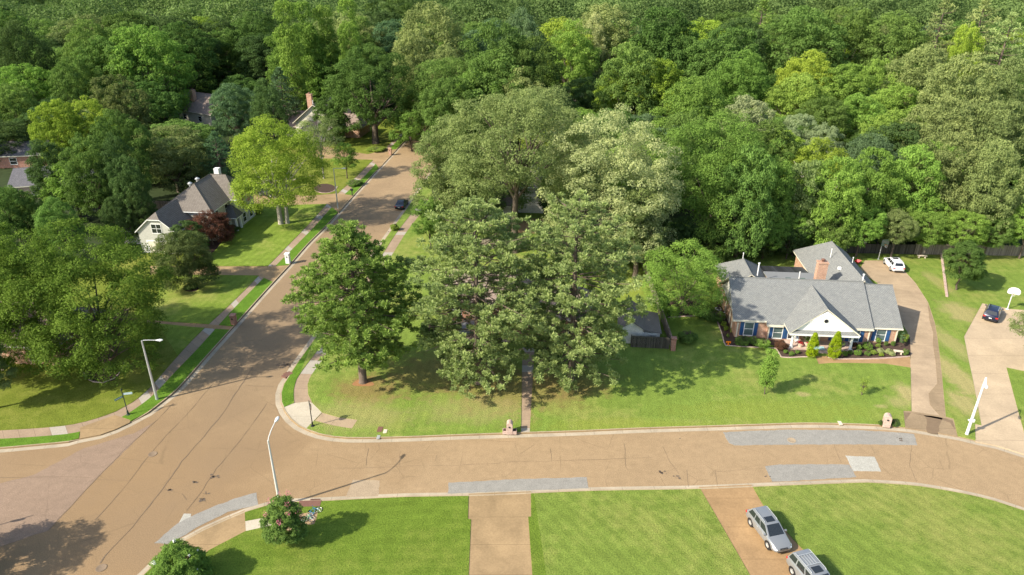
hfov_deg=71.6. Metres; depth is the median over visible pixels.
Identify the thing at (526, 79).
wood tree
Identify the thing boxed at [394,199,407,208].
parked car
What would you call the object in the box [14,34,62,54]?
wood tree
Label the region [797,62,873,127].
wood tree
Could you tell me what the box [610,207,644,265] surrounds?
wood tree
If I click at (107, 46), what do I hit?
wood tree
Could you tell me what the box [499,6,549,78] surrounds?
wood tree
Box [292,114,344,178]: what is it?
birch tree
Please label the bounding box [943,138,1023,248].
wood tree
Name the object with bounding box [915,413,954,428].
wet stain
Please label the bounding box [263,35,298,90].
wood tree
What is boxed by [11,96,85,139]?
wood tree
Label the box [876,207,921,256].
wood tree
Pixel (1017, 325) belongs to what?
tree
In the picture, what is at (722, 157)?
shade tree
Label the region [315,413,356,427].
sidewalk
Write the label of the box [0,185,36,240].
wood tree
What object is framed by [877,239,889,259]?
basketball hoop
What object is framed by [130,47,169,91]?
wood tree
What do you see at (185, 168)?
wood tree
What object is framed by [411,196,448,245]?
tree
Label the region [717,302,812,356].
garden bed
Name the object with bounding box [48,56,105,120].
wood tree
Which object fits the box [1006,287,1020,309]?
basketball hoop
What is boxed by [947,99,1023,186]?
wood tree
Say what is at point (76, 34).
wood tree
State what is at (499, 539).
driveway
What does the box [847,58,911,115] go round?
wood tree
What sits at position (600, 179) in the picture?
wood tree
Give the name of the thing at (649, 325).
garden shed
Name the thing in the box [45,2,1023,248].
ground
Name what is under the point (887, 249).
board fence
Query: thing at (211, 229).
maple tree
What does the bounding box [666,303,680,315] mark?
shrub
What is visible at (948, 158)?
wood tree
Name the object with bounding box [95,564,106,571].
manhole cover
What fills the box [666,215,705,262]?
wood tree
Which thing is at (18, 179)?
house
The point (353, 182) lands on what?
shrub
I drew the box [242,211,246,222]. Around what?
window
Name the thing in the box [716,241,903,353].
brick house
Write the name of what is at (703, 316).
shrub
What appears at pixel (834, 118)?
wood tree
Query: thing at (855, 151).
wood tree
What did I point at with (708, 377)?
lawn
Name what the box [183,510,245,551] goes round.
ramp
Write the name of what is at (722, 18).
wood tree
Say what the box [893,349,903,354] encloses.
stone bench
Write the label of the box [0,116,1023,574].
road
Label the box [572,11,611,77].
wood tree
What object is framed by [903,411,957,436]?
driveway apron
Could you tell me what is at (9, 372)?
tree
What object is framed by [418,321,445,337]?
shrub
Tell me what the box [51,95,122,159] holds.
wood tree
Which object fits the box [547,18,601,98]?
wood tree
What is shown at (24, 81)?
wood tree
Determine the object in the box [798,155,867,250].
wood tree
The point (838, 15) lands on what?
wood tree
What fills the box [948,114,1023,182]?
wood tree
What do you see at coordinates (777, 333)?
window
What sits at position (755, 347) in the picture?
bed edging
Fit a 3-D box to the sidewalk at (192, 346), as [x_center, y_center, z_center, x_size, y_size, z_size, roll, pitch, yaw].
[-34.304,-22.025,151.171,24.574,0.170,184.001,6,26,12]
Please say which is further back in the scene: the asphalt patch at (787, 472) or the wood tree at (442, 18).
the wood tree at (442, 18)
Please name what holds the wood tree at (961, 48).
on the ground at (676, 215)
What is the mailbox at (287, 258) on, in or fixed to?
on the lawn at (43, 400)
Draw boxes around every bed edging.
[83,367,122,382]
[718,322,815,357]
[828,356,909,359]
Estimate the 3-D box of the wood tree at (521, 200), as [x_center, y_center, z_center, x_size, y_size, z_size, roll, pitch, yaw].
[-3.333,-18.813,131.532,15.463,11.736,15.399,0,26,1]
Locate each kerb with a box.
[0,136,409,452]
[137,479,1023,574]
[275,172,1023,457]
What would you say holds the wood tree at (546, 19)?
on the ground at (676, 215)
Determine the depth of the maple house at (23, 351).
85.89 m
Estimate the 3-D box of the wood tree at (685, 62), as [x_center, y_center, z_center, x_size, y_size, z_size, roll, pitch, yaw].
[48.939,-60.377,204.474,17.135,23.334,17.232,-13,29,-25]
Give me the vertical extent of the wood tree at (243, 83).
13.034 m
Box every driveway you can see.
[150,265,289,281]
[253,189,353,212]
[303,146,396,167]
[468,491,531,574]
[699,485,802,574]
[860,260,945,415]
[964,303,1023,454]
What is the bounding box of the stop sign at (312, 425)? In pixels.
[309,402,314,426]
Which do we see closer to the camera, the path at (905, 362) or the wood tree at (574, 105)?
the path at (905, 362)
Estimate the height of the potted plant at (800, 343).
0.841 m
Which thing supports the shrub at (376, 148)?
on the lawn at (43, 400)
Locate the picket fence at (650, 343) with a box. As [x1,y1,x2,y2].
[630,335,669,348]
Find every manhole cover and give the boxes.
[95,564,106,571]
[148,451,156,456]
[787,438,795,442]
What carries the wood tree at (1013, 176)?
on the ground at (676, 215)
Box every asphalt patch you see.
[0,424,150,545]
[155,493,257,543]
[180,514,190,521]
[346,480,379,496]
[448,477,587,493]
[723,430,916,445]
[765,464,855,481]
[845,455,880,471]
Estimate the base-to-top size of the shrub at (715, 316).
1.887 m
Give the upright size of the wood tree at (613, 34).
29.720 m
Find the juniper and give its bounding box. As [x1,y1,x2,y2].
[900,332,905,346]
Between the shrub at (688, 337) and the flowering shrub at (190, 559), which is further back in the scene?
the shrub at (688, 337)
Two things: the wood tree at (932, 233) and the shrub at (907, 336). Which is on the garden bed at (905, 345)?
the shrub at (907, 336)
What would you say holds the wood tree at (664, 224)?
on the lawn at (708, 377)
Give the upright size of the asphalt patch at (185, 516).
0.008 m
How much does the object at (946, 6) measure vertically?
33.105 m
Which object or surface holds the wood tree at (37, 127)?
on the lawn at (43, 400)
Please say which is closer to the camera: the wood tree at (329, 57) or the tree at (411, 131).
the tree at (411, 131)
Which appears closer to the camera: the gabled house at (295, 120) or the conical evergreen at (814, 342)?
the conical evergreen at (814, 342)
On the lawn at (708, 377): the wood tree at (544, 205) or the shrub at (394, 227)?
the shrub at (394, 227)
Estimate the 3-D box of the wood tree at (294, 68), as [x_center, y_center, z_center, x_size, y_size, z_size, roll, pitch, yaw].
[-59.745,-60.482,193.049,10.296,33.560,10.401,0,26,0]
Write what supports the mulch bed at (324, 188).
on the lawn at (43, 400)
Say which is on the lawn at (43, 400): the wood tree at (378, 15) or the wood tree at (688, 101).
the wood tree at (378, 15)
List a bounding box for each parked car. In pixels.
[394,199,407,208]
[746,506,791,552]
[786,549,829,574]
[883,257,904,271]
[982,304,1003,322]
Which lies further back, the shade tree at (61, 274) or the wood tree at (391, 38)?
the wood tree at (391, 38)
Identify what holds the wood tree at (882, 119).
on the ground at (676, 215)
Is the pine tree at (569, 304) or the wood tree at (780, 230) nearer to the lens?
the pine tree at (569, 304)
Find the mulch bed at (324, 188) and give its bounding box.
[314,184,334,192]
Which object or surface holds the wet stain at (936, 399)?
on the driveway at (912, 302)
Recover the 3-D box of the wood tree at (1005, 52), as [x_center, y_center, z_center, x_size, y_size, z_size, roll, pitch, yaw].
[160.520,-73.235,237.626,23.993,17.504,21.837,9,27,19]
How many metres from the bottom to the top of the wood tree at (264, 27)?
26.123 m
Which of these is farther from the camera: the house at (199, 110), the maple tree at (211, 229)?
the house at (199, 110)
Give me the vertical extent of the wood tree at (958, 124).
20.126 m
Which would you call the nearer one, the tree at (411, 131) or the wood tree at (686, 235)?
the wood tree at (686, 235)
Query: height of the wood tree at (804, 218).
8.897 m
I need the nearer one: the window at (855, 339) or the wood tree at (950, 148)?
the window at (855, 339)
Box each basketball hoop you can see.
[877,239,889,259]
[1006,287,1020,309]
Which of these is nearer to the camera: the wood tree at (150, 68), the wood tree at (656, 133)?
the wood tree at (656, 133)
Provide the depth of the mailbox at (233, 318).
94.69 m
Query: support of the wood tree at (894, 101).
on the ground at (676, 215)
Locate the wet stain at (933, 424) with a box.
[925,416,941,433]
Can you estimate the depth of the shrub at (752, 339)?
89.73 m
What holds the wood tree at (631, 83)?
on the ground at (676, 215)
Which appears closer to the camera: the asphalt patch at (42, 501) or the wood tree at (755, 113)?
the asphalt patch at (42, 501)
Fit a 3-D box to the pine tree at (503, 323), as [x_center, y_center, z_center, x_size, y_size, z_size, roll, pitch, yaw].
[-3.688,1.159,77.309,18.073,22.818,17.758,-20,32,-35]
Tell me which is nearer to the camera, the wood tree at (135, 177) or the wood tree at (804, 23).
the wood tree at (135, 177)
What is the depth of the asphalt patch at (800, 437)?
73.54 m
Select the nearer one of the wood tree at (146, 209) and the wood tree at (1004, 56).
the wood tree at (146, 209)
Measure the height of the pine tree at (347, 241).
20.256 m
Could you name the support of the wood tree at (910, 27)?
on the ground at (676, 215)
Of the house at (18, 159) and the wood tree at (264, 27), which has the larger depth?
the wood tree at (264, 27)
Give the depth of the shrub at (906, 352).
87.79 m
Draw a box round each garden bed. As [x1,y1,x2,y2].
[205,214,256,252]
[667,301,700,316]
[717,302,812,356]
[827,337,910,357]
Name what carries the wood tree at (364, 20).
on the lawn at (43, 400)
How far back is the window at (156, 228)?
115.16 m
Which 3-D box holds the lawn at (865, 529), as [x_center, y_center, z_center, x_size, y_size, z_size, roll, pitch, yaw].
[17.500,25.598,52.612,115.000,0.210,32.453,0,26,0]
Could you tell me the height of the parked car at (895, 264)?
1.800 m
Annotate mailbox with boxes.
[229,313,237,324]
[284,252,290,263]
[502,419,516,434]
[882,413,891,427]
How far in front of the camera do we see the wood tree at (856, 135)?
162.01 m
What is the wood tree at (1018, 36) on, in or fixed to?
on the ground at (676, 215)
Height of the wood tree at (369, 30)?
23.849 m
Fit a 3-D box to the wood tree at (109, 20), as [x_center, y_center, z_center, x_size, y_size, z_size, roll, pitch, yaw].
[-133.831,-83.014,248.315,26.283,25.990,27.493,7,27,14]
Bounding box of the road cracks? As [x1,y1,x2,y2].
[0,367,971,562]
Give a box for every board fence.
[148,201,168,208]
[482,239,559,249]
[641,261,671,348]
[666,241,915,253]
[914,244,1023,255]
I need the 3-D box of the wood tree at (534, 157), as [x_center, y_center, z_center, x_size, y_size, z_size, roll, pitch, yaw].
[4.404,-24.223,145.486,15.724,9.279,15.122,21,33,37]
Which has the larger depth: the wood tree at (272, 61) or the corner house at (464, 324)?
the wood tree at (272, 61)
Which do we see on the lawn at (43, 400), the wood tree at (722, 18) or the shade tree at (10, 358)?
the shade tree at (10, 358)
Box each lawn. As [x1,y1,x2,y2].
[0,75,413,446]
[144,483,1023,574]
[282,138,1023,439]
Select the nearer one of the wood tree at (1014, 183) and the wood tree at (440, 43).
the wood tree at (1014, 183)
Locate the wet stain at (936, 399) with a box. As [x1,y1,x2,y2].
[928,305,945,416]
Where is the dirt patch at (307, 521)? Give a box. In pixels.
[286,512,317,530]
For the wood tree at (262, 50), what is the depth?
229.90 m
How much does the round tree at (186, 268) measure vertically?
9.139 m
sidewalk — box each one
[0,134,401,438]
[245,518,271,530]
[294,199,428,402]
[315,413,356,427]
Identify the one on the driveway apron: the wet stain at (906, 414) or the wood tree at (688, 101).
the wet stain at (906, 414)
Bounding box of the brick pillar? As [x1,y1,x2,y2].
[670,336,676,350]
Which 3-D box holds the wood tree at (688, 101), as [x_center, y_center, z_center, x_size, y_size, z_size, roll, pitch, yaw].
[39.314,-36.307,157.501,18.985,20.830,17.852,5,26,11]
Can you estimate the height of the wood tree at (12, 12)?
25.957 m
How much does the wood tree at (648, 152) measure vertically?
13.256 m
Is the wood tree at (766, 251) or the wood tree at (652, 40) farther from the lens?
the wood tree at (652, 40)
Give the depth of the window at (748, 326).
91.48 m
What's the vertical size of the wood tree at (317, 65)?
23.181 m
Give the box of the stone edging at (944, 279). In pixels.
[940,253,947,296]
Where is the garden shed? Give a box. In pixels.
[617,301,661,343]
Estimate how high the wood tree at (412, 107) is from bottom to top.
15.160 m
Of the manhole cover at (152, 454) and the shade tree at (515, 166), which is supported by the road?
the manhole cover at (152, 454)
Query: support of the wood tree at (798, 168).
on the lawn at (708, 377)
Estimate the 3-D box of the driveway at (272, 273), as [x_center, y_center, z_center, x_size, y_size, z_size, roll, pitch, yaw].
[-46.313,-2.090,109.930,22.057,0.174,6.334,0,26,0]
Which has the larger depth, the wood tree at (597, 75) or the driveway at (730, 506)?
the wood tree at (597, 75)
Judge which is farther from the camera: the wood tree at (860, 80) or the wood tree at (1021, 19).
the wood tree at (1021, 19)
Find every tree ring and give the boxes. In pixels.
[86,366,118,381]
[352,380,373,385]
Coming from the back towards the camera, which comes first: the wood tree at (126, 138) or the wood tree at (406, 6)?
the wood tree at (406, 6)
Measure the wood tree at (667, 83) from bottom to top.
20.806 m
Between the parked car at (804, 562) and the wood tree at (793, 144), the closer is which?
the parked car at (804, 562)
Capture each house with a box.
[0,140,47,167]
[0,302,101,370]
[7,167,96,198]
[121,167,255,253]
[176,88,239,125]
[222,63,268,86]
[273,92,369,138]
[444,269,596,343]
[475,165,543,217]
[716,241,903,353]
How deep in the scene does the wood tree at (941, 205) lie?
114.94 m
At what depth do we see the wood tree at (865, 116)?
165.25 m
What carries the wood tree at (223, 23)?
on the lawn at (43, 400)
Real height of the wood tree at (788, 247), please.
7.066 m
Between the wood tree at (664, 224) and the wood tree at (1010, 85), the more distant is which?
the wood tree at (1010, 85)
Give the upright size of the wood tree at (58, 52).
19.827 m
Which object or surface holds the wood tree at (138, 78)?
on the lawn at (43, 400)
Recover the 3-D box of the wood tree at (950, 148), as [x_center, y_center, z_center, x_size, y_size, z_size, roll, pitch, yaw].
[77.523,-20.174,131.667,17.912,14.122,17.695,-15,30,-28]
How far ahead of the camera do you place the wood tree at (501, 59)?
163.67 m
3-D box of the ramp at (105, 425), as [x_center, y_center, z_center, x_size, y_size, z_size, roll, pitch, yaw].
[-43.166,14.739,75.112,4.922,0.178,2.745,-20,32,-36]
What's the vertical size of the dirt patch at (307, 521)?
0.170 m
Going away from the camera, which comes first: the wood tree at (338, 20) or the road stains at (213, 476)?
the road stains at (213, 476)
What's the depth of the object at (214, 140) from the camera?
141.37 m
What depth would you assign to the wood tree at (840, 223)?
115.27 m
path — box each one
[146,320,231,329]
[521,348,533,431]
[816,356,909,366]
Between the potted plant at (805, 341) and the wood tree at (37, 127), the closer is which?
the potted plant at (805, 341)
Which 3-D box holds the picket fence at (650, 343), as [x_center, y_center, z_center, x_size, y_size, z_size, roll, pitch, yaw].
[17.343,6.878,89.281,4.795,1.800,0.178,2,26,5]
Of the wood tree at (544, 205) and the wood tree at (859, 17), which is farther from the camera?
the wood tree at (859, 17)
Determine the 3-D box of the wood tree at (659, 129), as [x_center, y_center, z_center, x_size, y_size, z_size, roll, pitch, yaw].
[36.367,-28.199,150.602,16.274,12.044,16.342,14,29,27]
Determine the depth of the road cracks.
69.31 m
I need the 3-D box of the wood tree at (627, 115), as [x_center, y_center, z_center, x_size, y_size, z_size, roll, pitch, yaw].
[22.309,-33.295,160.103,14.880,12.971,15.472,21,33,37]
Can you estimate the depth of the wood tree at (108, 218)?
116.88 m
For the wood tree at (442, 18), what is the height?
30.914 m
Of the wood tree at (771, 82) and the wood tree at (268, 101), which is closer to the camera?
the wood tree at (268, 101)
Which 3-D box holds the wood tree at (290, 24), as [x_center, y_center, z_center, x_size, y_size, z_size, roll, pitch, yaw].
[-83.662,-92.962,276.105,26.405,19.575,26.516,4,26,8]
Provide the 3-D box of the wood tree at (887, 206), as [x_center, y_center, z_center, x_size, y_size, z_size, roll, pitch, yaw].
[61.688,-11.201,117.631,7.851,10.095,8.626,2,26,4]
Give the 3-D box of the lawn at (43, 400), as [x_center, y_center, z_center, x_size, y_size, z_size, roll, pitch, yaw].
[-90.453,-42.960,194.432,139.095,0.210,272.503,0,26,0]
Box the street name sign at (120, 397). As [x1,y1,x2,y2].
[114,389,131,415]
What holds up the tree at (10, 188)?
on the lawn at (43, 400)
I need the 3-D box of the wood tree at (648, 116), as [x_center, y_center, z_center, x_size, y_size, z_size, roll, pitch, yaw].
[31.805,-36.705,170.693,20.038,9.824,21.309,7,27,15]
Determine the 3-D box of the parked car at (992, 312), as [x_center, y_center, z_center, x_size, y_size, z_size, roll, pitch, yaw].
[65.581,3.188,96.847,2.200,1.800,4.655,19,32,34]
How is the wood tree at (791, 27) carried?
on the ground at (676, 215)
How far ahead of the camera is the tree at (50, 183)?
125.67 m
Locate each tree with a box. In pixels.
[0,6,43,37]
[0,9,28,31]
[0,18,67,100]
[0,19,34,52]
[0,44,64,90]
[0,62,64,113]
[0,81,50,140]
[0,92,34,139]
[0,119,30,161]
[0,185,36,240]
[0,187,32,215]
[0,217,177,386]
[0,221,77,375]
[0,343,18,390]
[11,18,69,46]
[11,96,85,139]
[11,195,44,237]
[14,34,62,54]
[24,139,82,214]
[26,98,86,165]
[28,114,95,146]
[31,195,87,256]
[38,159,98,219]
[43,38,105,98]
[45,14,117,45]
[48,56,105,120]
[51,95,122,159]
[57,131,120,219]
[62,19,130,107]
[63,17,93,37]
[70,35,146,98]
[78,109,93,119]
[83,108,140,137]
[86,74,155,138]
[89,108,155,195]
[93,11,157,37]
[96,131,147,213]
[98,196,134,244]
[102,154,157,231]
[104,21,162,72]
[107,24,200,115]
[110,74,169,118]
[119,139,201,183]
[123,81,184,134]
[123,187,154,237]
[127,125,215,192]
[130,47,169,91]
[140,119,226,159]
[144,78,186,102]
[146,16,188,30]
[147,15,227,86]
[150,230,220,291]
[151,20,220,93]
[168,220,210,254]
[178,16,235,56]
[187,209,235,244]
[189,30,246,86]
[198,135,236,175]
[202,16,247,66]
[209,83,259,137]
[209,93,286,129]
[211,74,270,113]
[222,10,289,82]
[224,113,331,224]
[234,33,300,86]
[249,77,289,143]
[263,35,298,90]
[265,66,302,126]
[271,21,303,33]
[272,0,315,110]
[280,218,426,384]
[292,0,323,103]
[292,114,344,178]
[294,45,341,77]
[303,33,334,101]
[310,5,344,94]
[311,12,342,32]
[311,89,350,144]
[312,10,379,65]
[319,42,418,143]
[324,21,392,76]
[330,142,358,178]
[336,0,368,110]
[340,75,397,107]
[349,16,378,84]
[362,0,411,29]
[362,10,404,31]
[370,18,428,84]
[387,0,470,86]
[387,109,424,150]
[391,28,439,109]
[395,79,441,136]
[398,195,552,399]
[409,56,485,129]
[409,113,500,229]
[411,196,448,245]
[418,22,451,51]
[418,76,480,149]
[428,42,462,110]
[439,21,479,40]
[439,85,592,253]
[452,49,529,147]
[453,18,504,58]
[453,66,508,140]
[457,21,495,51]
[458,17,539,116]
[461,160,534,216]
[491,66,558,147]
[494,35,565,133]
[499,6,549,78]
[509,188,654,391]
[510,146,556,177]
[518,122,573,152]
[526,16,594,86]
[530,17,555,31]
[533,103,685,270]
[536,145,603,212]
[544,17,608,76]
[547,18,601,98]
[547,121,616,154]
[552,101,584,122]
[557,149,625,199]
[562,76,610,110]
[563,107,604,129]
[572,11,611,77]
[576,2,639,78]
[582,72,618,102]
[584,108,642,148]
[589,41,661,121]
[590,69,632,121]
[595,122,665,160]
[597,145,667,205]
[598,23,640,67]
[606,113,665,154]
[609,186,668,278]
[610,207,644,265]
[613,60,666,114]
[617,35,685,73]
[624,6,701,91]
[631,215,670,262]
[635,58,687,120]
[641,238,729,321]
[649,75,733,143]
[654,111,794,255]
[654,125,719,180]
[658,32,696,76]
[659,35,710,109]
[660,109,716,202]
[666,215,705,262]
[680,17,726,57]
[684,26,766,106]
[690,108,753,193]
[696,217,733,263]
[702,10,761,48]
[706,49,775,115]
[707,17,766,76]
[708,140,777,257]
[719,94,775,154]
[719,199,762,260]
[731,10,792,53]
[733,107,784,138]
[744,119,798,198]
[747,210,791,258]
[749,154,796,250]
[751,74,801,113]
[753,130,809,179]
[756,348,780,393]
[757,220,785,257]
[758,5,849,79]
[760,20,828,68]
[762,72,831,137]
[771,116,808,138]
[773,49,839,116]
[775,219,808,258]
[778,159,828,245]
[779,113,818,156]
[781,137,851,207]
[781,203,812,253]
[782,206,816,256]
[786,14,854,70]
[793,95,850,153]
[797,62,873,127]
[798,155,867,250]
[800,121,844,175]
[812,211,855,248]
[815,2,888,75]
[821,23,869,62]
[823,198,865,248]
[825,15,882,37]
[826,132,908,194]
[830,73,882,90]
[830,92,892,148]
[835,146,905,238]
[840,203,889,256]
[843,128,904,156]
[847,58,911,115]
[852,9,932,80]
[856,24,901,57]
[856,82,920,137]
[857,122,925,166]
[858,109,925,162]
[859,376,869,394]
[867,191,914,246]
[873,27,941,74]
[874,144,947,232]
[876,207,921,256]
[877,42,958,124]
[886,139,979,201]
[893,95,995,183]
[897,23,955,56]
[900,190,953,246]
[900,211,950,256]
[901,130,987,238]
[908,51,1004,137]
[910,78,938,103]
[934,20,986,78]
[938,19,1002,61]
[940,208,992,252]
[942,239,989,289]
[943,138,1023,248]
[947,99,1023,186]
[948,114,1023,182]
[950,186,1003,244]
[961,55,1023,121]
[963,41,1023,73]
[969,212,1016,253]
[973,23,1017,46]
[983,185,1023,244]
[987,74,1023,106]
[988,45,1023,75]
[992,145,1023,187]
[997,31,1023,50]
[1006,15,1023,43]
[1007,204,1023,258]
[1007,310,1023,336]
[1009,168,1023,194]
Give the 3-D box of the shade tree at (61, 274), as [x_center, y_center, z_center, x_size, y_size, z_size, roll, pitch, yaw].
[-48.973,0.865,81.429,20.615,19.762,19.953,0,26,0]
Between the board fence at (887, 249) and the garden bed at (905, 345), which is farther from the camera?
the board fence at (887, 249)
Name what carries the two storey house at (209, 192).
on the lawn at (43, 400)
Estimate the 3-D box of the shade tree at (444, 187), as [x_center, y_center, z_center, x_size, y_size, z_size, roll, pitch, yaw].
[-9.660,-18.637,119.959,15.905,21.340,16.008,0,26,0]
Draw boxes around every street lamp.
[141,339,162,399]
[267,416,280,504]
[333,168,345,208]
[965,377,987,434]
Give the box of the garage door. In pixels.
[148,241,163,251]
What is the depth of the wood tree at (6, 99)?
171.84 m
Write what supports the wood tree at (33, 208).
on the lawn at (43, 400)
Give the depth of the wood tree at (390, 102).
210.39 m
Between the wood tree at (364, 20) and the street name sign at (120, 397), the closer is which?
the street name sign at (120, 397)
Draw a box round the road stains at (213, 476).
[168,231,902,501]
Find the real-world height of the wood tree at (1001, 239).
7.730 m
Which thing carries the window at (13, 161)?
in the house at (18, 159)
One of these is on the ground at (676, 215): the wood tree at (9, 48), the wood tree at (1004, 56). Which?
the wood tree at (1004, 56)
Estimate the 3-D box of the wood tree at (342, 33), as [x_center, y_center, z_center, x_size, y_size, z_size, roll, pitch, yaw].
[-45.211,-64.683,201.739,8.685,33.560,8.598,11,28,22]
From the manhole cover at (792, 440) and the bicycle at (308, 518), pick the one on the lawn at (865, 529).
the bicycle at (308, 518)
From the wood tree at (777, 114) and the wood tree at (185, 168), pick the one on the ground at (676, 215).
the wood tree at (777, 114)
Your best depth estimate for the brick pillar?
88.50 m
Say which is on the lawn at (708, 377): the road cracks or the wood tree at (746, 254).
the wood tree at (746, 254)
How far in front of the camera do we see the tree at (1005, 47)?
212.50 m
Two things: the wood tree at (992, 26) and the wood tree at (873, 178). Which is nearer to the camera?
the wood tree at (873, 178)
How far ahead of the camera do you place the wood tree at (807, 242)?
113.51 m
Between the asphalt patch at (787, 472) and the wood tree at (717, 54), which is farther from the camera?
the wood tree at (717, 54)
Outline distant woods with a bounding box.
[0,0,1023,37]
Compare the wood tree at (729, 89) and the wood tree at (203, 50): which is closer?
the wood tree at (729, 89)
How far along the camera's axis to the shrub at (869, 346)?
88.78 m
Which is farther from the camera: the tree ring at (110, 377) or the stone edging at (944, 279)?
the stone edging at (944, 279)
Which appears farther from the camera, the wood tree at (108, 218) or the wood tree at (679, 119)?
the wood tree at (679, 119)
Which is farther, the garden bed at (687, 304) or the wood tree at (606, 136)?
the wood tree at (606, 136)
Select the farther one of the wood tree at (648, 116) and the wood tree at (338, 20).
the wood tree at (338, 20)
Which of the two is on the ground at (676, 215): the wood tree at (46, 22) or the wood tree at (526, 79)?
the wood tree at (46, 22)
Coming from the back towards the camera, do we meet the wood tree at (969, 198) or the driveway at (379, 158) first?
the driveway at (379, 158)
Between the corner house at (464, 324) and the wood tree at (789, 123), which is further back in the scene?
the wood tree at (789, 123)
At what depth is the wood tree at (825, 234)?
110.98 m
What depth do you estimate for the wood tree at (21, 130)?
162.29 m
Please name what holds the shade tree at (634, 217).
on the lawn at (708, 377)
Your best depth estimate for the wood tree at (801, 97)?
170.82 m
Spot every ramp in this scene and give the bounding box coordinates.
[79,415,129,438]
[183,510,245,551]
[285,401,321,427]
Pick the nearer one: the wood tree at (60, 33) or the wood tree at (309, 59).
the wood tree at (309, 59)
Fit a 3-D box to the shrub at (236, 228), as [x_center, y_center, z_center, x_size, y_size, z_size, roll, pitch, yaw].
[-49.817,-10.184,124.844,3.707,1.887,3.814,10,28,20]
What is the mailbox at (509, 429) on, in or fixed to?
on the lawn at (708, 377)
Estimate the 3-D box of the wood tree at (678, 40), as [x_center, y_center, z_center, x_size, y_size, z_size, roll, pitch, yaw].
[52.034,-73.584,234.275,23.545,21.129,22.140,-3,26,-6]
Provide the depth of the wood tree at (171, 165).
140.17 m
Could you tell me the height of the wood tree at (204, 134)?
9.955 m
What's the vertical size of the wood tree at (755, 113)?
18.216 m
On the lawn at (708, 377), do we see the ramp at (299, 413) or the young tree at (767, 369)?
the young tree at (767, 369)
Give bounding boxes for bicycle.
[300,512,315,521]
[306,505,322,518]
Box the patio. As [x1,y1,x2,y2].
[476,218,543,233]
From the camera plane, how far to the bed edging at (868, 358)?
87.13 m
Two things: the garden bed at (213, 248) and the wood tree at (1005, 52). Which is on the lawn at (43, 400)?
the garden bed at (213, 248)
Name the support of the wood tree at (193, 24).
on the lawn at (43, 400)
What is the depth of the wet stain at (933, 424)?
75.33 m
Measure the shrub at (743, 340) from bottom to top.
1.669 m
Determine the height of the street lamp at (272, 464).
8.251 m
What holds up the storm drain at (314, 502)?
on the road
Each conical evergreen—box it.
[805,332,818,357]
[827,331,841,359]
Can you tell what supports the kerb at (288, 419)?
on the road
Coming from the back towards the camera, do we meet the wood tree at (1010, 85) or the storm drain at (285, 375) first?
the wood tree at (1010, 85)
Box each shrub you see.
[82,373,92,379]
[146,538,214,574]
[183,283,197,289]
[223,224,240,234]
[258,490,308,545]
[346,179,363,186]
[366,146,386,151]
[390,224,398,229]
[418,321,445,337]
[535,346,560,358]
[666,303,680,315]
[677,330,698,343]
[696,304,714,318]
[705,309,726,322]
[733,335,750,345]
[749,336,757,345]
[755,338,770,349]
[773,339,788,349]
[854,349,861,355]
[861,341,873,350]
[884,348,895,355]
[891,419,897,426]
[899,332,909,341]
[903,349,909,355]
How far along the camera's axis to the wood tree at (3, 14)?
259.34 m
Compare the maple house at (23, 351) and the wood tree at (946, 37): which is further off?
the wood tree at (946, 37)
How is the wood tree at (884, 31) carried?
on the ground at (676, 215)
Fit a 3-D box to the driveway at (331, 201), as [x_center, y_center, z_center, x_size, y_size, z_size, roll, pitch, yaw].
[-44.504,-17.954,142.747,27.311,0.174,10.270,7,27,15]
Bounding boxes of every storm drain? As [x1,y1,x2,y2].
[281,371,291,378]
[299,499,321,506]
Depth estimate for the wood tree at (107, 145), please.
123.17 m
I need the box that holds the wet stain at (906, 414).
[904,412,909,419]
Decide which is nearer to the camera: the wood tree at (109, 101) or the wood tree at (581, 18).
the wood tree at (109, 101)
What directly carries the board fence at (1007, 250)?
on the lawn at (708, 377)
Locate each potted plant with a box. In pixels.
[795,340,808,346]
[803,336,809,345]
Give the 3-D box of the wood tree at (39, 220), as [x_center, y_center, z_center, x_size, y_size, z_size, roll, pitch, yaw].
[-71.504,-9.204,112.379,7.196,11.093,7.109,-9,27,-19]
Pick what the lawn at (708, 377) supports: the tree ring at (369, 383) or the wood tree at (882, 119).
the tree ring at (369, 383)
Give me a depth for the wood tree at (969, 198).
114.33 m
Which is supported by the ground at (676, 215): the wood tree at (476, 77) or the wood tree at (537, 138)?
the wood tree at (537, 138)
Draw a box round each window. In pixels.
[9,158,17,164]
[150,224,161,233]
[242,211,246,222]
[743,322,754,335]
[772,327,783,338]
[848,331,860,341]
[874,329,886,341]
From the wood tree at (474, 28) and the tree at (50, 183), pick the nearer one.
the tree at (50, 183)
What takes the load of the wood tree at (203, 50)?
on the lawn at (43, 400)
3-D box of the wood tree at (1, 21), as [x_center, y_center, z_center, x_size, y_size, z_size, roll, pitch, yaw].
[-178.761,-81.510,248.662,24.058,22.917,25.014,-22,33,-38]
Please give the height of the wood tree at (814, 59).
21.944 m
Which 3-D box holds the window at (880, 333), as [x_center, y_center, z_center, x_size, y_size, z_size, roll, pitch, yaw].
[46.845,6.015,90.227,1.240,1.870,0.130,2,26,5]
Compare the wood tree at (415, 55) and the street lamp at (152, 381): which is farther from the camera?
the wood tree at (415, 55)

